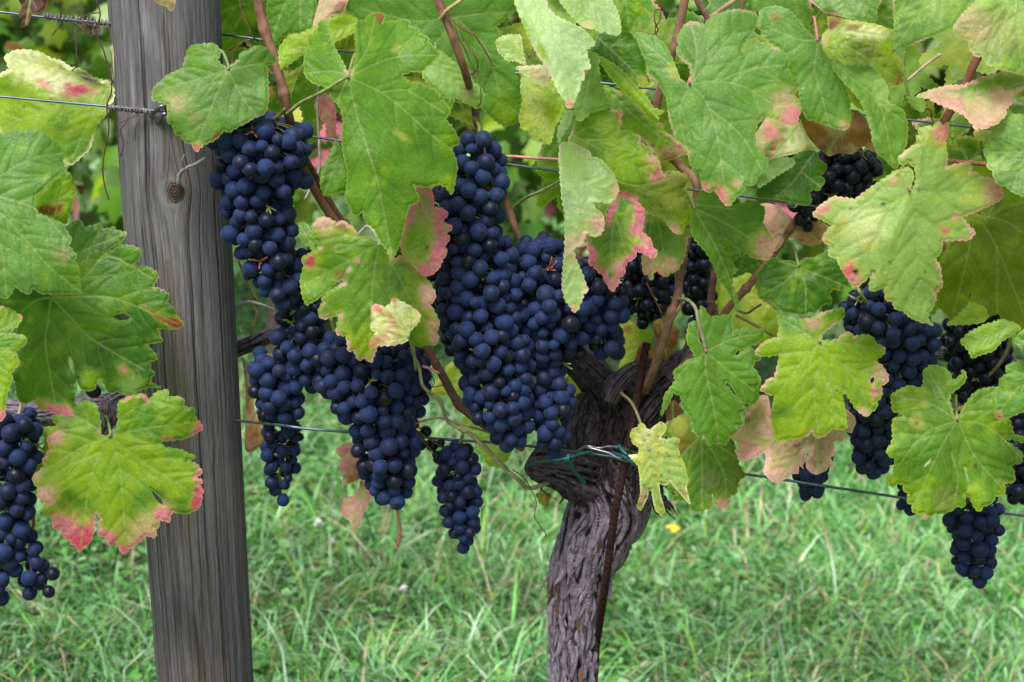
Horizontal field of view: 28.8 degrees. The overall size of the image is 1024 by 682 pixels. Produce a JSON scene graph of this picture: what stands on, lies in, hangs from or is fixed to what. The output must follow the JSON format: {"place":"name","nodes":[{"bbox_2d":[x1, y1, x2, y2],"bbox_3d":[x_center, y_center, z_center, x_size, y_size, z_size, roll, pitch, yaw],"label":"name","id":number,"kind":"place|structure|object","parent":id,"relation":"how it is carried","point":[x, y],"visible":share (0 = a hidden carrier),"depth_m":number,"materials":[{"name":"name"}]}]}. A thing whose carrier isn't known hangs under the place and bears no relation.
{"place":"outdoors","nodes":[
{"label":"outdoors","id":0,"kind":"place"},
{"bbox_2d":[246,346,304,423],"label":"grape bunch","id":1,"kind":"object","parent":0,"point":[270,379],"visible":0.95,"depth_m":2.03,"materials":[{"name":"blue food"}]},
{"bbox_2d":[257,409,303,506],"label":"grape bunch","id":2,"kind":"object","parent":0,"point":[276,484],"visible":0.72,"depth_m":2.10,"materials":[{"name":"blue food"}]},
{"bbox_2d":[310,318,421,509],"bbox_3d":[-0.149,0.075,2.038,0.112,0.200,0.088,0,15,0],"label":"grape bunch","id":3,"kind":"object","parent":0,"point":[382,431],"visible":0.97,"depth_m":2.02,"materials":[{"name":"blue food"}]},
{"bbox_2d":[432,432,482,553],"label":"grape bunch","id":4,"kind":"object","parent":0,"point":[459,491],"visible":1,"depth_m":2.09,"materials":[{"name":"blue food"}]},
{"bbox_2d":[0,0,1023,681],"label":"ground","id":5,"kind":"structure","parent":0,"point":[652,342],"depth_m":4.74,"materials":[{"name":"green plant"}]},
{"bbox_2d":[0,0,81,215],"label":"grapevine","id":6,"kind":"object","parent":5,"relation":"on","point":[14,35],"visible":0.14,"depth_m":4.85,"materials":[{"name":"green plant"}]},
{"bbox_2d":[0,0,105,65],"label":"grapevine","id":7,"kind":"object","parent":5,"relation":"on","point":[89,27],"depth_m":7.87,"materials":[{"name":"green plant"}]},
{"bbox_2d":[0,0,329,553],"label":"grapevine","id":8,"kind":"object","parent":5,"relation":"on","point":[66,293],"visible":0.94,"depth_m":1.96,"materials":[{"name":"green plant"}]},
{"bbox_2d":[0,390,44,605],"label":"grape bunch","id":9,"kind":"object","parent":8,"relation":"hanging from","point":[18,498],"visible":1,"depth_m":2.06,"materials":[{"name":"blue food"}]},
{"bbox_2d":[8,517,49,600],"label":"grape bunch","id":10,"kind":"object","parent":8,"relation":"hanging from","point":[30,581],"visible":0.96,"depth_m":2.10,"materials":[{"name":"blue food"}]},
{"bbox_2d":[42,566,59,597],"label":"grape bunch","id":11,"kind":"object","parent":8,"relation":"hanging from","point":[52,574],"visible":1,"depth_m":2.10,"materials":[{"name":"food"}]},
{"bbox_2d":[86,385,100,398],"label":"grape bunch","id":12,"kind":"object","parent":8,"relation":"hanging from","point":[95,393],"visible":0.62,"depth_m":2.05,"materials":[{"name":"food"}]},
{"bbox_2d":[107,0,253,681],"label":"wooden post","id":13,"kind":"object","parent":5,"relation":"on","point":[199,585],"visible":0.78,"depth_m":2.06,"materials":[{"name":"grey wood"}]},
{"bbox_2d":[0,95,163,112],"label":"trellis wire","id":14,"kind":"object","parent":13,"relation":"attached to","point":[56,101],"visible":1,"depth_m":1.98,"materials":[{"name":"grey metal"}]},
{"bbox_2d":[95,0,112,199],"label":"dead tendril","id":15,"kind":"object","parent":14,"relation":"attached to","point":[107,100],"visible":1,"depth_m":1.97,"materials":[{"name":"plant"}]},
{"bbox_2d":[107,104,152,156],"bbox_3d":[-0.379,-0.209,1.982,0.047,0.052,0.011,0,15,0],"label":"dead tendril","id":16,"kind":"object","parent":13,"relation":"attached to","point":[137,111],"visible":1,"depth_m":1.98,"materials":[{"name":"plant"}]},
{"bbox_2d":[176,154,206,184],"bbox_3d":[-0.322,-0.169,1.980,0.042,0.034,0.013,11,18,35],"label":"dry twig","id":17,"kind":"object","parent":13,"relation":"attached to","point":[180,173],"visible":1,"depth_m":1.98,"materials":[{"name":"wood"}]},
{"bbox_2d":[163,111,817,207],"bbox_3d":[0.119,-0.164,2.001,0.932,0.138,0.026,0,15,0],"label":"trellis wire","id":18,"kind":"object","parent":13,"relation":"attached to","point":[554,170],"visible":0.24,"depth_m":2.01,"materials":[{"name":"grey metal"}]},
{"bbox_2d":[787,202,797,208],"bbox_3d":[0.283,-0.139,2.005,0.011,0.010,0.009,0,15,0],"label":"wire knot","id":19,"kind":"object","parent":18,"relation":"attached to","point":[792,205],"visible":0.56,"depth_m":2.00,"materials":[{"name":"metal"}]},
{"bbox_2d":[787,190,820,231],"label":"grape bunch","id":20,"kind":"object","parent":18,"relation":"hanging from","point":[803,215],"visible":0.59,"depth_m":2.02,"materials":[{"name":"food"}]},
{"bbox_2d":[0,11,989,129],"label":"trellis wire","id":21,"kind":"object","parent":13,"relation":"attached to","point":[517,73],"visible":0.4,"depth_m":2.03,"materials":[{"name":"grey metal"}]},
{"bbox_2d":[43,12,110,70],"bbox_3d":[-0.436,-0.300,1.993,0.068,0.059,0.021,0,15,0],"label":"dead tendril","id":22,"kind":"object","parent":21,"relation":"attached to","point":[75,18],"visible":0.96,"depth_m":1.99,"materials":[{"name":"plant"}]},
{"bbox_2d":[0,0,520,355],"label":"grapevine","id":23,"kind":"object","parent":5,"relation":"on","point":[91,190],"visible":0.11,"depth_m":4.90,"materials":[{"name":"green plant"}]},
{"bbox_2d":[313,519,322,539],"bbox_3d":[-0.382,0.405,3.946,0.021,0.111,0.022,0,15,0],"label":"flower","id":24,"kind":"object","parent":5,"relation":"on","point":[318,522],"visible":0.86,"depth_m":3.93,"materials":[{"name":"white plant"}]},
{"bbox_2d":[401,585,407,609],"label":"flower","id":25,"kind":"object","parent":5,"relation":"on","point":[404,587],"visible":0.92,"depth_m":3.72,"materials":[{"name":"white plant"}]},
{"bbox_2d":[387,587,435,615],"bbox_3d":[-0.199,0.506,3.827,0.156,0.048,0.126,-13,19,-41],"label":"weed","id":26,"kind":"object","parent":5,"relation":"on","point":[408,593],"visible":0.1,"depth_m":3.84,"materials":[{"name":"green plant"}]},
{"bbox_2d":[151,0,800,681],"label":"grapevine","id":27,"kind":"object","parent":5,"relation":"on","point":[725,88],"visible":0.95,"depth_m":1.94,"materials":[{"name":"green plant"}]},
{"bbox_2d":[206,107,313,311],"bbox_3d":[-0.247,-0.129,1.967,0.104,0.205,0.096,0,15,0],"label":"grape bunch","id":28,"kind":"object","parent":27,"relation":"hanging from","point":[261,162],"visible":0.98,"depth_m":1.95,"materials":[{"name":"blue food"}]},
{"bbox_2d":[269,247,335,393],"bbox_3d":[-0.211,-0.031,2.023,0.073,0.173,0.058,0,15,0],"label":"grape bunch","id":29,"kind":"object","parent":27,"relation":"hanging from","point":[303,338],"visible":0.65,"depth_m":2.01,"materials":[{"name":"blue food"}]},
{"bbox_2d":[382,339,431,426],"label":"grape bunch","id":30,"kind":"object","parent":27,"relation":"hanging from","point":[421,399],"visible":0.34,"depth_m":2.04,"materials":[{"name":"blue food"}]},
{"bbox_2d":[424,185,460,356],"bbox_3d":[-0.061,-0.081,2.051,0.059,0.209,0.050,0,15,0],"label":"grape bunch","id":31,"kind":"object","parent":27,"relation":"hanging from","point":[446,342],"visible":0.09,"depth_m":2.05,"materials":[{"name":"blue food"}]},
{"bbox_2d":[435,115,535,452],"bbox_3d":[-0.027,-0.048,1.998,0.098,0.342,0.090,8,17,27],"label":"grape bunch","id":32,"kind":"object","parent":27,"relation":"hanging from","point":[490,349],"visible":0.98,"depth_m":1.98,"materials":[{"name":"blue food"}]},
{"bbox_2d":[531,348,576,458],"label":"grape bunch","id":33,"kind":"object","parent":27,"relation":"hanging from","point":[554,403],"visible":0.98,"depth_m":2.03,"materials":[{"name":"blue food"}]},
{"bbox_2d":[512,231,598,378],"bbox_3d":[0.038,-0.034,2.027,0.089,0.153,0.084,-6,16,-22],"label":"grape bunch","id":34,"kind":"object","parent":27,"relation":"hanging from","point":[552,321],"visible":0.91,"depth_m":2.00,"materials":[{"name":"blue food"}]},
{"bbox_2d":[579,256,630,359],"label":"grape bunch","id":35,"kind":"object","parent":27,"relation":"hanging from","point":[610,315],"visible":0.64,"depth_m":2.03,"materials":[{"name":"blue food"}]},
{"bbox_2d":[620,251,674,329],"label":"grape bunch","id":36,"kind":"object","parent":27,"relation":"hanging from","point":[642,304],"visible":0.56,"depth_m":2.11,"materials":[{"name":"food"}]},
{"bbox_2d":[681,237,717,334],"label":"grape bunch","id":37,"kind":"object","parent":27,"relation":"hanging from","point":[697,273],"visible":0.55,"depth_m":2.12,"materials":[{"name":"food"}]},
{"bbox_2d":[404,11,579,76],"bbox_3d":[-0.207,-1.518,7.738,1.480,2.014,1.063,0,15,0],"label":"grapevine","id":38,"kind":"object","parent":5,"relation":"on","point":[516,13],"depth_m":7.90,"materials":[{"name":"green plant"}]},
{"bbox_2d":[462,565,545,612],"bbox_3d":[-0.011,0.493,3.932,0.192,0.056,0.174,0,15,0],"label":"weed","id":39,"kind":"object","parent":5,"relation":"on","point":[492,566],"visible":0.18,"depth_m":3.94,"materials":[{"name":"green plant"}]},
{"bbox_2d":[511,0,705,22],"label":"grapevine","id":40,"kind":"object","parent":5,"relation":"on","point":[517,17],"visible":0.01,"depth_m":10.96,"materials":[{"name":"green plant"}]},
{"bbox_2d":[592,342,650,681],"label":"support rod","id":41,"kind":"object","parent":5,"relation":"on","point":[623,470],"visible":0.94,"depth_m":2.08,"materials":[{"name":"metal"}]},
{"bbox_2d":[666,525,679,576],"bbox_3d":[0.331,0.447,4.119,0.030,0.137,0.029,13,20,42],"label":"flower","id":42,"kind":"object","parent":5,"relation":"on","point":[673,528],"visible":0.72,"depth_m":4.11,"materials":[{"name":"yellow plant"}]},
{"bbox_2d":[466,6,981,385],"bbox_3d":[0.519,-0.695,4.954,1.344,1.999,1.017,0,15,0],"label":"grapevine","id":43,"kind":"object","parent":5,"relation":"on","point":[528,213],"visible":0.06,"depth_m":4.97,"materials":[{"name":"green plant"}]},
{"bbox_2d":[653,0,923,89],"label":"grapevine","id":44,"kind":"object","parent":5,"relation":"on","point":[671,4],"visible":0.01,"depth_m":7.69,"materials":[{"name":"green plant"}]},
{"bbox_2d":[700,0,1023,519],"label":"grapevine","id":45,"kind":"object","parent":5,"relation":"on","point":[890,231],"visible":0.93,"depth_m":1.94,"materials":[{"name":"green plant"}]},
{"bbox_2d":[838,277,942,479],"bbox_3d":[0.383,0.041,2.029,0.104,0.217,0.080,0,15,0],"label":"grape bunch","id":46,"kind":"object","parent":45,"relation":"hanging from","point":[909,344],"visible":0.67,"depth_m":2.01,"materials":[{"name":"blue food"}]},
{"bbox_2d":[939,293,1013,413],"bbox_3d":[0.488,0.011,2.091,0.076,0.162,0.071,-8,17,-29],"label":"grape bunch","id":47,"kind":"object","parent":45,"relation":"hanging from","point":[958,358],"visible":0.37,"depth_m":2.08,"materials":[{"name":"food"}]},
{"bbox_2d":[921,37,1021,366],"bbox_3d":[1.650,-0.568,4.975,1.342,2.002,0.973,0,15,0],"label":"grapevine","id":48,"kind":"object","parent":5,"relation":"on","point":[939,314],"visible":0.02,"depth_m":4.95,"materials":[{"name":"green plant"}]},
{"bbox_2d":[968,580,1022,613],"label":"weed","id":49,"kind":"object","parent":5,"relation":"on","point":[990,584],"visible":0.13,"depth_m":4.19,"materials":[{"name":"green plant"}]},
{"bbox_2d":[234,419,1023,516],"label":"trellis wire","id":50,"kind":"object","parent":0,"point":[595,454],"visible":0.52,"depth_m":2.08,"materials":[{"name":"grey metal"}]},
{"bbox_2d":[414,420,444,458],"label":"grape bunch","id":51,"kind":"object","parent":50,"relation":"hanging from","point":[430,444],"visible":0.81,"depth_m":2.08,"materials":[{"name":"food"}]},
{"bbox_2d":[529,444,637,483],"bbox_3d":[0.084,0.126,2.069,0.133,0.046,0.063,0,15,0],"label":"plant tie","id":52,"kind":"object","parent":50,"relation":"attached to","point":[567,459],"visible":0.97,"depth_m":2.05,"materials":[{"name":"green plastic"}]},
{"bbox_2d":[576,445,637,462],"bbox_3d":[0.110,0.118,2.071,0.081,0.026,0.037,-4,15,-14],"label":"binding wire","id":53,"kind":"object","parent":50,"relation":"attached to","point":[599,449],"visible":0.88,"depth_m":2.06,"materials":[{"name":"metal"}]},
{"bbox_2d":[792,454,832,500],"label":"grape bunch","id":54,"kind":"object","parent":50,"relation":"hanging from","point":[807,492],"visible":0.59,"depth_m":2.09,"materials":[{"name":"blue food"}]},
{"bbox_2d":[896,483,915,515],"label":"grape bunch","id":55,"kind":"object","parent":50,"relation":"hanging from","point":[903,504],"visible":0.41,"depth_m":2.11,"materials":[{"name":"blue food"}]},
{"bbox_2d":[1003,412,1023,504],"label":"grape bunch","id":56,"kind":"object","parent":50,"relation":"hanging from","point":[1014,493],"visible":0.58,"depth_m":2.08,"materials":[{"name":"blue food"}]},
{"bbox_2d":[814,148,883,203],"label":"grape bunch","id":57,"kind":"object","parent":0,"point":[853,175],"visible":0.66,"depth_m":2.02,"materials":[{"name":"food"}]},
{"bbox_2d":[942,494,1004,588],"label":"grape bunch","id":58,"kind":"object","parent":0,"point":[983,529],"visible":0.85,"depth_m":2.07,"materials":[{"name":"blue food"}]}
]}

